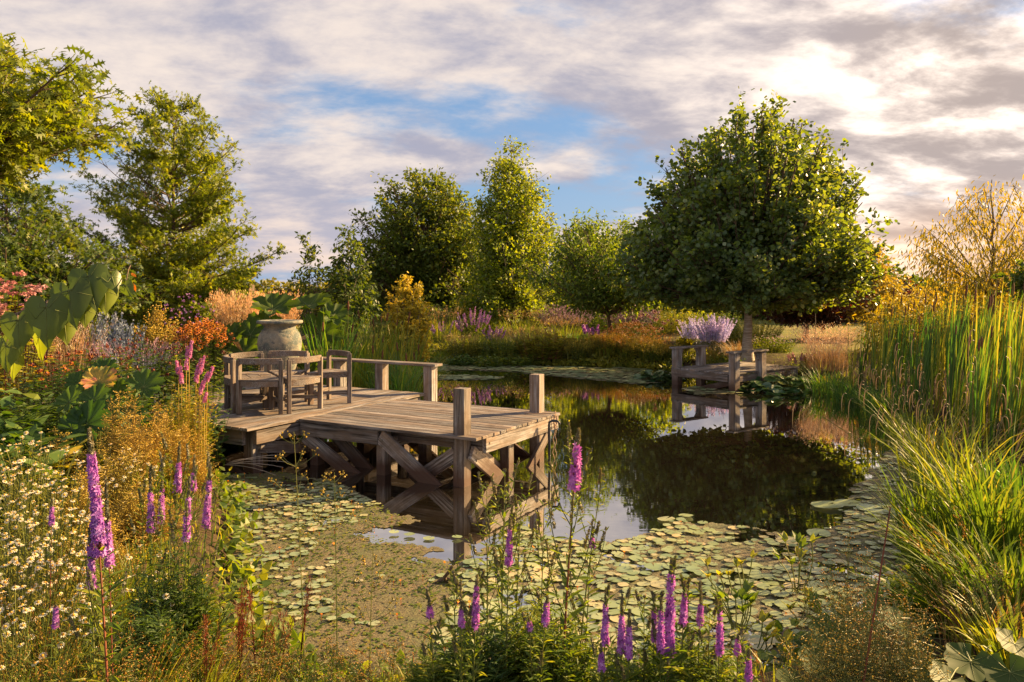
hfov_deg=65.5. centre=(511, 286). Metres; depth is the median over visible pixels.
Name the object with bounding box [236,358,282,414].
armchair
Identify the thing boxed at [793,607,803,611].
lily pad
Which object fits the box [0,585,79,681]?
daisy plant
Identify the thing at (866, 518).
lily pad
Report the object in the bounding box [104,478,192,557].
panicle plant
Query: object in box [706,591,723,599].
lily pad
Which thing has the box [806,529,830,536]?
lily pad
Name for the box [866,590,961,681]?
panicle plant
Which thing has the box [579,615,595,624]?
lily pad
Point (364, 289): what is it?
tree
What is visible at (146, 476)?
golden grass
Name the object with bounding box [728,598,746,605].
lily pad
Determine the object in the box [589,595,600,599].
lily pad
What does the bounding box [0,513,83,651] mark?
daisy plant
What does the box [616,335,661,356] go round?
bank plant
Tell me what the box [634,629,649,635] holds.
lily pad
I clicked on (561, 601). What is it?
lily pad
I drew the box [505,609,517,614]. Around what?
lily pad
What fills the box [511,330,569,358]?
bank plant
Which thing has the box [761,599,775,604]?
lily pad
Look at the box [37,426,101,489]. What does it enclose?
panicle plant
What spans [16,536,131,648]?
daisy plant
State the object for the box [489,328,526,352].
grass tuft
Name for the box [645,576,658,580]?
lily pad
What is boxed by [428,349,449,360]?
grass tuft
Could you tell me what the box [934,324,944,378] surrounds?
cattail
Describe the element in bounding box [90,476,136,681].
loosestrife
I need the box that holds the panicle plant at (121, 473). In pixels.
[65,445,156,521]
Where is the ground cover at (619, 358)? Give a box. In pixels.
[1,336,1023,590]
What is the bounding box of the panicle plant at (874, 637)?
[815,551,945,681]
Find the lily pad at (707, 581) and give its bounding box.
[701,579,715,584]
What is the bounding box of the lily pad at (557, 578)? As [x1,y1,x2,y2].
[546,575,561,580]
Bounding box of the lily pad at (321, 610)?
[317,606,330,612]
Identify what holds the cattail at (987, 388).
on the ground at (770, 358)
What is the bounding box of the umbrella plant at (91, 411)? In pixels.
[53,357,165,456]
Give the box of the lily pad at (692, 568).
[686,565,701,571]
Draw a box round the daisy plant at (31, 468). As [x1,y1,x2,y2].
[0,431,77,529]
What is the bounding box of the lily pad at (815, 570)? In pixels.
[806,565,823,573]
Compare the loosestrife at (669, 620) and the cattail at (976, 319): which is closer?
the loosestrife at (669, 620)
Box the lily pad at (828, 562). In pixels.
[822,561,835,563]
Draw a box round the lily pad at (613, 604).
[608,600,619,607]
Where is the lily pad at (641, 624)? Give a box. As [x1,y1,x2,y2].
[638,622,651,628]
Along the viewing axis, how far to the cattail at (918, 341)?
13.64 m
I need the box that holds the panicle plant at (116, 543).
[31,517,158,610]
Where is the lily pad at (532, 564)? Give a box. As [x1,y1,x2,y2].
[526,562,537,566]
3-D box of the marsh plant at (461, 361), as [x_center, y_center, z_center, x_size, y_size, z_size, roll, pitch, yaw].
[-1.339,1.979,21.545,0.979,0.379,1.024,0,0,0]
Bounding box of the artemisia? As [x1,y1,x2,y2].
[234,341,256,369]
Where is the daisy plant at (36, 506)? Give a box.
[0,470,90,585]
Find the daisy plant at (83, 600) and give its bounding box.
[6,559,131,672]
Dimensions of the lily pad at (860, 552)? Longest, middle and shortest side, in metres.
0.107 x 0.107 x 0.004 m
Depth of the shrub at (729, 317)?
30.74 m
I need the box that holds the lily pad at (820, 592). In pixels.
[812,587,831,594]
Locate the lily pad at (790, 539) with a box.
[776,536,797,543]
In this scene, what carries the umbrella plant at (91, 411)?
on the ground at (770, 358)
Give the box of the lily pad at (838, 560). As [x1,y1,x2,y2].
[832,559,845,562]
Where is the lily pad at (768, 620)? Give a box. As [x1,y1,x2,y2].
[759,618,772,624]
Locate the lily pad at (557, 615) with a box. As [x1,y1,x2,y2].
[551,611,562,616]
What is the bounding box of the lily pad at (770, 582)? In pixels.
[760,580,778,585]
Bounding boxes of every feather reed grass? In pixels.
[29,315,117,396]
[206,288,264,354]
[248,289,304,328]
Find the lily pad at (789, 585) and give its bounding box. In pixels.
[783,582,797,587]
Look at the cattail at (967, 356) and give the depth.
12.18 m
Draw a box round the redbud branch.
[0,263,135,381]
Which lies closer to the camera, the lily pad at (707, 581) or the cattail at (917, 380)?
the lily pad at (707, 581)
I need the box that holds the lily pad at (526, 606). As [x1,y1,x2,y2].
[518,605,537,609]
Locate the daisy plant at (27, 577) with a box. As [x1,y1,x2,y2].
[0,543,62,680]
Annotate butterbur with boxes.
[775,606,1023,681]
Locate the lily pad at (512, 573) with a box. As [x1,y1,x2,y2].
[498,569,515,575]
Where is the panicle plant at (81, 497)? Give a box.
[17,475,128,558]
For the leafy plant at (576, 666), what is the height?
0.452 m
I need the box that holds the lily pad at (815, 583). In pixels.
[808,580,824,587]
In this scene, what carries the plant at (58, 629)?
on the ground at (770, 358)
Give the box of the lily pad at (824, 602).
[818,598,828,605]
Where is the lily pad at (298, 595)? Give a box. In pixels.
[296,592,308,597]
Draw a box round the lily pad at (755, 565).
[746,562,764,568]
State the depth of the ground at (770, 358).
9.81 m
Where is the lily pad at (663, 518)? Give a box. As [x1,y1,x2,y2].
[657,516,674,520]
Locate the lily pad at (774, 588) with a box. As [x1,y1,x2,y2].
[768,586,782,589]
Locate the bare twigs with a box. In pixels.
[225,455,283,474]
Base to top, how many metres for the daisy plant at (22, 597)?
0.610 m
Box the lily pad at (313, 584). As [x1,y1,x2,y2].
[307,583,319,587]
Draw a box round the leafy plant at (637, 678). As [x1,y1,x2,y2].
[588,633,671,681]
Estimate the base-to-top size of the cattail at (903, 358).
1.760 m
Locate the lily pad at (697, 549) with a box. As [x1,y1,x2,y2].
[689,547,702,551]
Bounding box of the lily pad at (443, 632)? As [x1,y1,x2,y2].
[432,627,450,635]
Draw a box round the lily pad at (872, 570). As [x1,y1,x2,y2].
[857,567,874,571]
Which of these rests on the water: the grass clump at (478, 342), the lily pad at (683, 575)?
the lily pad at (683, 575)
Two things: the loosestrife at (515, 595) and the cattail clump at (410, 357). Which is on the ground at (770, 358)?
the loosestrife at (515, 595)
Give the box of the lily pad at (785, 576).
[783,574,797,580]
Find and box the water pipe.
[548,419,560,463]
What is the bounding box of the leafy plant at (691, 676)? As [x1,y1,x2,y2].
[637,629,728,681]
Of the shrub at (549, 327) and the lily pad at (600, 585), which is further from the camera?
the shrub at (549, 327)
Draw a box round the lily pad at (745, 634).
[729,630,749,639]
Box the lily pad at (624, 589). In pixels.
[622,587,638,593]
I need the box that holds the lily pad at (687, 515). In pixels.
[678,513,692,516]
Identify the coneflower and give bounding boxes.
[624,310,677,340]
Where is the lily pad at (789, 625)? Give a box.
[782,623,795,628]
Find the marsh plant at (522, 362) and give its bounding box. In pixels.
[501,354,536,366]
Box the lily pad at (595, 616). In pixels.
[591,613,602,618]
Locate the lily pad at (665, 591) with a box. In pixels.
[658,589,674,596]
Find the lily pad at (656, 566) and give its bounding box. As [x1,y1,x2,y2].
[644,563,662,569]
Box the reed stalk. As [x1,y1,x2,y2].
[862,507,890,681]
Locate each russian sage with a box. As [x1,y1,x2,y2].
[677,316,706,348]
[694,313,736,351]
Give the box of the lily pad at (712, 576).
[701,574,716,578]
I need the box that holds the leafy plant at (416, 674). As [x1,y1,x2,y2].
[396,646,471,681]
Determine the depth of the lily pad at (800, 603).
5.31 m
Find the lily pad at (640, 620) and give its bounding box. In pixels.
[636,617,647,622]
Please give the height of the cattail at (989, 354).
1.790 m
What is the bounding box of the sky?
[0,0,1023,287]
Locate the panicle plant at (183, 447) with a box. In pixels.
[145,409,218,501]
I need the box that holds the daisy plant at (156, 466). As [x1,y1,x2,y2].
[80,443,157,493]
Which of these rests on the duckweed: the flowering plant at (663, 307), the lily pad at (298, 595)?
the lily pad at (298, 595)
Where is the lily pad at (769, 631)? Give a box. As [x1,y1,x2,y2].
[763,627,779,633]
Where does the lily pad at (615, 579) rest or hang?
on the water
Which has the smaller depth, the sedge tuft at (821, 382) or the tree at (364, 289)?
the sedge tuft at (821, 382)
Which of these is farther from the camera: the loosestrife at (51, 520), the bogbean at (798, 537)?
the bogbean at (798, 537)
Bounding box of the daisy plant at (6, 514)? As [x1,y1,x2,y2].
[0,483,68,597]
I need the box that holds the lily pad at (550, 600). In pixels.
[537,597,553,602]
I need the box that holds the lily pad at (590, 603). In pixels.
[583,599,596,605]
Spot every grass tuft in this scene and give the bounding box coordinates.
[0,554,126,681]
[0,602,116,681]
[3,587,166,681]
[27,614,214,681]
[35,533,156,658]
[57,509,209,617]
[120,613,255,681]
[178,629,287,681]
[256,633,371,681]
[319,635,420,681]
[352,624,427,681]
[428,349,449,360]
[437,332,481,354]
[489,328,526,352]
[535,328,581,356]
[587,331,626,355]
[612,333,653,357]
[635,332,678,359]
[710,640,827,681]
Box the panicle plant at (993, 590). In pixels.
[922,550,1018,633]
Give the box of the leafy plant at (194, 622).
[125,552,240,679]
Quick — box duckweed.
[219,365,920,681]
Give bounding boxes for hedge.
[72,271,256,340]
[255,277,763,318]
[899,277,1022,310]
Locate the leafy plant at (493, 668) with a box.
[427,604,522,681]
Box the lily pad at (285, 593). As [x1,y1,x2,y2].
[277,590,290,595]
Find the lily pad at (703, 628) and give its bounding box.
[689,622,710,631]
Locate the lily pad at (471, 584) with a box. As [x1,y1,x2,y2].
[467,582,479,587]
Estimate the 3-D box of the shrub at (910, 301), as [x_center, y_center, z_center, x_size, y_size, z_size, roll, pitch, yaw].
[10.970,0.909,20.094,5.203,3.014,5.162,0,0,32]
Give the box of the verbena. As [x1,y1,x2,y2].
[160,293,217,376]
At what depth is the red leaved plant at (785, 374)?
17.10 m
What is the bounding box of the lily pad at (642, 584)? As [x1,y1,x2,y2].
[637,582,649,585]
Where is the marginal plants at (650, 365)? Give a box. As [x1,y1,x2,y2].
[338,340,708,370]
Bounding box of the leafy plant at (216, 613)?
[170,567,240,673]
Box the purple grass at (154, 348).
[63,334,180,383]
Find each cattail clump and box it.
[296,294,374,385]
[320,307,401,388]
[342,334,450,391]
[350,308,435,384]
[391,338,459,392]
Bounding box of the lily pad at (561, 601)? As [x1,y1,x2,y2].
[553,598,562,603]
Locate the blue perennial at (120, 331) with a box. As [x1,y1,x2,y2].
[80,309,146,372]
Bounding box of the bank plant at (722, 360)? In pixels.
[706,350,745,363]
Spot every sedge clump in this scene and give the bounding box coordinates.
[832,550,1008,638]
[840,479,1021,599]
[851,446,963,556]
[872,509,1023,633]
[883,551,1023,653]
[900,439,1023,578]
[911,571,1023,670]
[966,445,1023,514]
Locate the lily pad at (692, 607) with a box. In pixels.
[687,604,697,612]
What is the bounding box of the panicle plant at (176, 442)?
[138,425,202,476]
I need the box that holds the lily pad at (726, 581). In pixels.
[718,579,734,584]
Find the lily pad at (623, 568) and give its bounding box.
[616,566,632,571]
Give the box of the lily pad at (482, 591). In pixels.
[470,588,486,592]
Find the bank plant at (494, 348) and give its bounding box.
[475,334,523,359]
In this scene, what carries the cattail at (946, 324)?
on the ground at (770, 358)
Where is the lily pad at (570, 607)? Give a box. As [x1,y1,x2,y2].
[559,604,578,614]
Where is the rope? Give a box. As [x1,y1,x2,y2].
[524,411,557,458]
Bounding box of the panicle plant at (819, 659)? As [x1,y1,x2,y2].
[765,577,897,681]
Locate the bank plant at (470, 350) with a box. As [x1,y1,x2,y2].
[448,337,486,356]
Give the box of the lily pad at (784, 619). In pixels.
[776,616,789,622]
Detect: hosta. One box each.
[0,389,59,453]
[0,424,86,524]
[0,426,57,490]
[14,439,110,517]
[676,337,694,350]
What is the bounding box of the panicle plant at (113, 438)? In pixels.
[80,385,189,494]
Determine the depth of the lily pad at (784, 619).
5.04 m
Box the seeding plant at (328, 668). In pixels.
[274,638,363,681]
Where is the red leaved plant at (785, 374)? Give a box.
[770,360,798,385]
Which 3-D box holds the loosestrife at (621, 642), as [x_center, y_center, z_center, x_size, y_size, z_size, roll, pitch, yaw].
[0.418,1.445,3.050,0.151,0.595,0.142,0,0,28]
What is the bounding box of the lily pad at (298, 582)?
[291,580,304,584]
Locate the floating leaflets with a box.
[221,471,472,677]
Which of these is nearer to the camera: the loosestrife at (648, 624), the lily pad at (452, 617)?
the loosestrife at (648, 624)
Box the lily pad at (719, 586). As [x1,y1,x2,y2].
[713,584,725,589]
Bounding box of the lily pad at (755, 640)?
[747,637,772,649]
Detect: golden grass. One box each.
[74,438,182,501]
[119,537,168,562]
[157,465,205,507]
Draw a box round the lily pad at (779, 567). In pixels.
[774,564,790,570]
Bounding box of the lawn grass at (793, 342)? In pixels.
[662,319,917,376]
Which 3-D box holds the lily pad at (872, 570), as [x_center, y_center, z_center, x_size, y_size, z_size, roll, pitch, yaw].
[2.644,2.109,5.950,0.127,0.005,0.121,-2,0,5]
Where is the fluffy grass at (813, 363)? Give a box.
[785,319,864,371]
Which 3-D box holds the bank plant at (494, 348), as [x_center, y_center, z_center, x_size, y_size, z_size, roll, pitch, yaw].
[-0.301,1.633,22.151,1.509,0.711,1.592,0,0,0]
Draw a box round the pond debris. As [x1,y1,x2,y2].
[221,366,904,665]
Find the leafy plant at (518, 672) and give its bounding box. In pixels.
[486,596,562,681]
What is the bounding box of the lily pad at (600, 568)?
[594,565,608,570]
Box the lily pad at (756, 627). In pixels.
[752,624,765,630]
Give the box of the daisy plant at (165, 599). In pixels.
[78,578,175,669]
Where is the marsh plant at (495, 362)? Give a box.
[471,353,503,366]
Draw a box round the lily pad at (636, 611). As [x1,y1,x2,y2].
[631,607,650,615]
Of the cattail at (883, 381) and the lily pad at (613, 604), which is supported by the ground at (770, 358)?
the cattail at (883, 381)
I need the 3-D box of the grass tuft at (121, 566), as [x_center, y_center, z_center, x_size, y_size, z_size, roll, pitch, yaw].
[-2.126,1.529,4.375,0.850,0.645,0.843,0,0,0]
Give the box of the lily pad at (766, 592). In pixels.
[757,590,770,594]
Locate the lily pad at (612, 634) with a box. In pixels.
[597,633,617,641]
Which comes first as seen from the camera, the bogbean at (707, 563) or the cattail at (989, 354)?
the bogbean at (707, 563)
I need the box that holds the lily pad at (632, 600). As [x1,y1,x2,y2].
[626,598,638,603]
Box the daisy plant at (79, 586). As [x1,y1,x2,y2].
[0,583,116,681]
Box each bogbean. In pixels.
[700,556,734,602]
[707,579,758,633]
[732,550,757,587]
[756,609,780,650]
[772,530,821,593]
[777,629,793,667]
[780,585,818,621]
[807,591,853,632]
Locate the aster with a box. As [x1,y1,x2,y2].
[752,334,799,352]
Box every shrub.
[370,307,393,339]
[424,303,461,333]
[453,289,481,334]
[454,315,506,334]
[519,304,572,332]
[577,310,636,332]
[647,305,713,333]
[686,309,739,324]
[710,315,742,340]
[727,317,785,345]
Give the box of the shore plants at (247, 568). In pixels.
[203,357,950,681]
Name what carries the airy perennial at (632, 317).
on the ground at (770, 358)
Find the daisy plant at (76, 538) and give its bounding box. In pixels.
[1,500,105,615]
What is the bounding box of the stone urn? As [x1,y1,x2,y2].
[256,319,302,386]
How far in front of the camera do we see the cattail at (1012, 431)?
7.84 m
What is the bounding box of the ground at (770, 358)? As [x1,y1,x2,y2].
[0,288,1023,681]
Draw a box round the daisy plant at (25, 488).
[0,459,58,569]
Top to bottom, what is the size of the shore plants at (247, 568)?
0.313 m
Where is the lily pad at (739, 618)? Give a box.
[732,614,755,624]
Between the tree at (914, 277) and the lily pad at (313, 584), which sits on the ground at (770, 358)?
the tree at (914, 277)
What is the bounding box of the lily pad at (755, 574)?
[747,571,764,578]
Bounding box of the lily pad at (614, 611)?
[608,609,619,614]
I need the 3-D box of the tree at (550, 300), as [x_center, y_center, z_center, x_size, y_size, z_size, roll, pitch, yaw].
[3.102,-0.389,36.230,5.796,5.432,6.134,0,0,0]
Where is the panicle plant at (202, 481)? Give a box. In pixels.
[162,457,225,507]
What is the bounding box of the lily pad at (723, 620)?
[707,612,728,621]
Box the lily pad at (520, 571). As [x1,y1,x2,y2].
[516,569,534,575]
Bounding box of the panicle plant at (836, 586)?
[787,526,897,680]
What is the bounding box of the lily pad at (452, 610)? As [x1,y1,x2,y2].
[449,605,468,614]
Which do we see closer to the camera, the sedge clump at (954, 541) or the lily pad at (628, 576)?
the sedge clump at (954, 541)
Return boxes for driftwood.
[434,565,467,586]
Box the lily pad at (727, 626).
[716,624,730,628]
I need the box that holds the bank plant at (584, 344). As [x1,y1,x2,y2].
[557,332,596,358]
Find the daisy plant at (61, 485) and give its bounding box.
[9,454,117,557]
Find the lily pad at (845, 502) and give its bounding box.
[833,499,860,505]
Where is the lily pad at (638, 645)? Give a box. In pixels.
[635,642,651,648]
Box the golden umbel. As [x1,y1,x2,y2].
[123,305,179,365]
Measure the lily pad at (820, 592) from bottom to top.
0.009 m
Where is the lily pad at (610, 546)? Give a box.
[596,542,613,549]
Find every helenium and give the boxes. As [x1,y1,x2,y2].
[20,351,78,432]
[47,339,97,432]
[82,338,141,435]
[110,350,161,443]
[118,332,184,410]
[149,331,213,407]
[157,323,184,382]
[174,317,234,383]
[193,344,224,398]
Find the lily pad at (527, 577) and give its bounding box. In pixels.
[519,574,533,580]
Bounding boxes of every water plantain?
[258,431,340,660]
[299,470,370,673]
[338,554,397,681]
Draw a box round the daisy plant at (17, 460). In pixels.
[0,431,52,523]
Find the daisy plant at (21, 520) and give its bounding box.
[0,492,90,618]
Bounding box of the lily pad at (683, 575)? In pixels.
[675,573,688,578]
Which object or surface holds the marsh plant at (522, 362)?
in the water
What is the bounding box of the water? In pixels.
[212,363,919,680]
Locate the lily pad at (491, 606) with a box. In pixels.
[484,601,500,609]
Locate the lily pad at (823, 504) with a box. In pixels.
[811,501,843,507]
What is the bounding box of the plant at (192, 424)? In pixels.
[150,381,222,494]
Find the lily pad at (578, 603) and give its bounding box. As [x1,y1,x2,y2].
[568,600,581,605]
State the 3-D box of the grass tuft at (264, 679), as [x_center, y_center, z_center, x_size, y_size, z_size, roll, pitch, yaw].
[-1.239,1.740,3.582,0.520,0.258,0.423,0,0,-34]
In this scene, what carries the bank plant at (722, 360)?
on the ground at (770, 358)
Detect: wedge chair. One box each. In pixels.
[223,354,268,413]
[229,351,271,401]
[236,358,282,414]
[267,351,309,405]
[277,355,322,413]
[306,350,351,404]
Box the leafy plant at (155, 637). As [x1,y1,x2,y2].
[97,588,212,681]
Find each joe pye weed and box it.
[0,270,56,412]
[18,296,61,394]
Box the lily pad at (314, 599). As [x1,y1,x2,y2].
[310,595,322,600]
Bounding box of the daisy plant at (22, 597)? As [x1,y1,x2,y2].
[0,550,106,681]
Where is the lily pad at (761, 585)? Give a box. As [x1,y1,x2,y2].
[756,583,769,588]
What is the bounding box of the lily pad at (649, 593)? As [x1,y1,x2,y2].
[642,592,650,597]
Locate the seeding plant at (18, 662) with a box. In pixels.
[0,627,73,681]
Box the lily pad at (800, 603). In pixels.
[790,601,806,607]
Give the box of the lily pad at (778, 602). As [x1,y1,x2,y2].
[774,599,792,607]
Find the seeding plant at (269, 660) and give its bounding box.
[228,622,292,681]
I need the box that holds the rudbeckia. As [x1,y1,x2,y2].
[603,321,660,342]
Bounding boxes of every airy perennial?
[537,303,595,333]
[599,305,661,336]
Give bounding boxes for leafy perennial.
[0,372,69,451]
[0,379,114,467]
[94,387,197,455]
[134,382,232,461]
[177,377,244,391]
[193,365,255,386]
[223,365,259,371]
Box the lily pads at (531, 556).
[220,364,921,663]
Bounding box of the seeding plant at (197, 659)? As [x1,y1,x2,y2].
[170,635,255,681]
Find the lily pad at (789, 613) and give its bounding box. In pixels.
[782,610,798,616]
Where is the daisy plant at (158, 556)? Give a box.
[100,544,207,637]
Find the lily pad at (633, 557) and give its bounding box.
[629,555,642,560]
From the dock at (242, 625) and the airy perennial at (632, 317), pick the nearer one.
the dock at (242, 625)
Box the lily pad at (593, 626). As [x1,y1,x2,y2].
[583,624,599,631]
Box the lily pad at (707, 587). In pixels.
[702,585,715,591]
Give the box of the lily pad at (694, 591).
[689,589,703,593]
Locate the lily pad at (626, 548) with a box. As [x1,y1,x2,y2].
[620,547,632,550]
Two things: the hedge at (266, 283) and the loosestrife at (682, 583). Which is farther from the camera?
the hedge at (266, 283)
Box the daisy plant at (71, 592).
[0,522,99,652]
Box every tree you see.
[0,32,151,193]
[0,171,169,382]
[8,80,290,349]
[282,231,334,346]
[321,224,382,340]
[335,269,390,320]
[346,165,484,323]
[376,271,436,368]
[445,135,577,333]
[510,207,661,332]
[536,219,612,327]
[605,86,909,361]
[605,212,637,263]
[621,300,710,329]
[715,307,769,319]
[756,286,876,340]
[814,298,829,353]
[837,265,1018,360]
[840,235,920,336]
[842,265,920,322]
[891,272,919,283]
[894,174,1023,371]
[907,274,943,287]
[913,272,1023,363]
[990,259,1023,302]
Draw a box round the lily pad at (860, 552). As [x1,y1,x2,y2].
[857,551,871,555]
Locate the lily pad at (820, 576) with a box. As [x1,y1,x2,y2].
[815,575,835,579]
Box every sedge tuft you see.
[793,363,865,397]
[818,375,880,404]
[834,375,915,416]
[875,405,941,437]
[896,449,953,471]
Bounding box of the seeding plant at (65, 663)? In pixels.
[50,646,147,681]
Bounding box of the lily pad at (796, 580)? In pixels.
[791,578,804,583]
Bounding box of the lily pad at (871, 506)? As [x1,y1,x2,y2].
[856,503,883,512]
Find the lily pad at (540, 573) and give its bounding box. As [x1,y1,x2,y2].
[532,572,547,578]
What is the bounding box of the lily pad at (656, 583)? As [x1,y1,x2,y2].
[650,580,666,587]
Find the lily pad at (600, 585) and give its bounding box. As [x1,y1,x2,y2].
[597,583,611,589]
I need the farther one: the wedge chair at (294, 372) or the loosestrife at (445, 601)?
the wedge chair at (294, 372)
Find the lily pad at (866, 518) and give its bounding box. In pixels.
[851,514,875,521]
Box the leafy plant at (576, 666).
[515,603,610,681]
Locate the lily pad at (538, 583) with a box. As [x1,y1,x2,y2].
[534,581,551,587]
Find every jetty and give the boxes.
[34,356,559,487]
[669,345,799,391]
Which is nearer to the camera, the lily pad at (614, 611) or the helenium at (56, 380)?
the lily pad at (614, 611)
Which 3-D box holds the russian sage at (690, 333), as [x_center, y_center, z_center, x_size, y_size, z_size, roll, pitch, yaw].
[4.966,1.273,22.180,1.031,0.952,0.623,0,0,-13]
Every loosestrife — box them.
[34,495,63,659]
[42,604,69,681]
[68,527,112,681]
[72,427,137,681]
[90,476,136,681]
[127,480,164,619]
[132,454,169,614]
[146,463,175,595]
[151,450,187,629]
[156,430,198,609]
[166,441,206,627]
[168,465,207,642]
[175,340,214,495]
[182,451,220,650]
[419,586,448,681]
[430,321,454,343]
[439,551,471,679]
[446,567,475,681]
[455,309,490,340]
[461,567,490,681]
[464,471,506,660]
[482,325,505,341]
[482,460,522,653]
[492,511,527,681]
[499,472,535,637]
[517,611,544,681]
[521,490,558,680]
[527,588,556,681]
[533,419,595,678]
[566,467,609,674]
[567,520,603,660]
[581,324,604,335]
[587,583,616,681]
[587,643,618,681]
[604,586,639,681]
[612,609,641,681]
[631,589,654,681]
[638,590,665,681]
[646,589,675,681]
[647,555,690,681]
[666,574,700,680]
[672,573,701,680]
[686,580,709,678]
[695,604,717,681]
[699,594,733,681]
[729,625,746,681]
[733,642,761,681]
[787,352,812,374]
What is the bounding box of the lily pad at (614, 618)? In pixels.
[609,614,626,622]
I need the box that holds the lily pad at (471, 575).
[462,572,474,577]
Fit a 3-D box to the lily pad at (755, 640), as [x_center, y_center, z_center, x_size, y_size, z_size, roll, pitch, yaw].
[1.457,2.099,4.684,0.145,0.006,0.145,1,4,-4]
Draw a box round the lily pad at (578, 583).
[569,577,583,585]
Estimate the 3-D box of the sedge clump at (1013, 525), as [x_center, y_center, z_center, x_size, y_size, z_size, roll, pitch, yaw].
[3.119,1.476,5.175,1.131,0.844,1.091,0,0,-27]
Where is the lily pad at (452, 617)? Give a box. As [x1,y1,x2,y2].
[445,616,464,624]
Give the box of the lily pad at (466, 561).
[463,558,481,563]
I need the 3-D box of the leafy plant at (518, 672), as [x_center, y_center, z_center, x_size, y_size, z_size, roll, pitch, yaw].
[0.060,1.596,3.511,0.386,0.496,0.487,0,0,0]
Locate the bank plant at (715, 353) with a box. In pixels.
[706,347,723,363]
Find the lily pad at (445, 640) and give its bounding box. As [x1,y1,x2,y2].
[436,637,451,643]
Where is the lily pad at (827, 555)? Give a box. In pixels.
[822,553,836,557]
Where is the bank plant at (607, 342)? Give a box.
[589,332,628,354]
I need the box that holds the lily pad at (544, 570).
[533,566,548,571]
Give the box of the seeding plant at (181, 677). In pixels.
[98,630,190,681]
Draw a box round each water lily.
[633,369,685,381]
[739,372,830,395]
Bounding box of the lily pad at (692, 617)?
[691,614,711,620]
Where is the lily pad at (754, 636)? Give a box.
[750,634,762,638]
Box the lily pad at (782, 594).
[771,590,788,596]
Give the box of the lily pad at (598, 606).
[593,603,602,608]
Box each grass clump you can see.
[421,305,464,343]
[455,335,501,349]
[490,308,542,340]
[504,325,557,344]
[534,315,584,338]
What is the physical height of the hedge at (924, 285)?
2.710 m
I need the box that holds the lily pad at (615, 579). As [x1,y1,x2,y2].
[607,577,622,581]
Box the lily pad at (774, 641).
[766,635,781,644]
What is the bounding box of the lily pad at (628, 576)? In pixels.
[620,574,638,579]
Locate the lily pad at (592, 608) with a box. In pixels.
[581,607,597,614]
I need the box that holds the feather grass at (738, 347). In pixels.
[711,338,741,354]
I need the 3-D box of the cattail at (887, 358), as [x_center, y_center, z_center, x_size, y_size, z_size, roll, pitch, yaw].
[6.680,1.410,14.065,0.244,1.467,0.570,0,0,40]
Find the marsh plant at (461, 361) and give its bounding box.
[446,353,477,366]
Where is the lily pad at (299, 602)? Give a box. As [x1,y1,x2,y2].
[297,600,310,604]
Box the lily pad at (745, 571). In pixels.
[734,568,749,573]
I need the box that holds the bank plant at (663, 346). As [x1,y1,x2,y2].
[639,340,683,360]
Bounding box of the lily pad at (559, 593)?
[548,591,562,599]
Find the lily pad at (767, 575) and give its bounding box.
[761,573,777,579]
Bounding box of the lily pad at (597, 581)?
[591,579,603,583]
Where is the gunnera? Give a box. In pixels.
[201,292,351,385]
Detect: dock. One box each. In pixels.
[201,614,222,681]
[234,577,254,681]
[247,589,281,678]
[270,609,297,681]
[276,575,313,680]
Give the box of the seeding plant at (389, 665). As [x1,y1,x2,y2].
[342,635,429,681]
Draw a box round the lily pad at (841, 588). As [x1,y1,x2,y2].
[829,586,845,592]
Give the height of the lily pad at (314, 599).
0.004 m
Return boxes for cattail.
[818,356,827,389]
[846,325,859,389]
[859,308,879,386]
[859,319,871,387]
[866,307,878,383]
[868,323,885,388]
[870,311,886,391]
[875,285,898,375]
[876,302,896,396]
[879,327,895,393]
[880,307,898,384]
[881,337,899,401]
[888,344,902,416]
[888,360,897,408]
[889,296,906,388]
[893,306,914,396]
[893,314,908,392]
[899,298,911,388]
[901,327,923,415]
[903,300,917,384]
[903,314,924,410]
[907,289,931,395]
[910,325,930,420]
[913,301,942,412]
[918,306,942,406]
[918,319,929,376]
[919,289,938,388]
[920,331,944,418]
[922,309,935,362]
[929,306,943,400]
[931,332,945,422]
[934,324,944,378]
[936,288,961,387]
[936,301,955,371]
[937,309,954,413]
[939,295,959,389]
[940,299,971,416]
[940,323,966,423]
[942,294,963,387]
[944,307,970,410]
[949,300,972,384]
[952,280,978,400]
[954,334,977,427]
[955,331,990,465]
[955,333,976,434]
[960,305,979,404]
[961,289,986,409]
[963,330,990,452]
[964,278,988,364]
[965,307,987,391]
[965,335,988,438]
[967,324,997,447]
[969,302,982,335]
[972,292,994,392]
[973,292,998,422]
[975,340,996,432]
[977,285,1007,406]
[977,298,991,364]
[980,302,1004,370]
[980,303,1013,412]
[982,292,1004,400]
[984,330,1004,439]
[989,340,1021,458]
[990,301,1007,382]
[990,308,1002,374]
[993,276,1023,420]
[993,278,1023,437]
[996,307,1015,408]
[999,282,1023,405]
[999,336,1023,458]
[1000,315,1013,359]
[1006,297,1023,373]
[1007,302,1022,445]
[1008,326,1023,449]
[1008,334,1023,467]
[1009,295,1023,413]
[1011,298,1023,382]
[1014,300,1023,422]
[1014,303,1023,370]
[1023,366,1023,450]
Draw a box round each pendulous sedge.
[792,329,1023,546]
[834,343,998,482]
[841,329,1023,515]
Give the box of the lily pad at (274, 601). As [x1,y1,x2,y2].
[264,599,276,603]
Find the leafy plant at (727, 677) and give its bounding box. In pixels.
[680,649,760,681]
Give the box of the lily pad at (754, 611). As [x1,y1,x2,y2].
[740,607,757,614]
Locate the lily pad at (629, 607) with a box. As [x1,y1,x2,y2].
[617,606,633,611]
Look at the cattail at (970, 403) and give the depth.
8.42 m

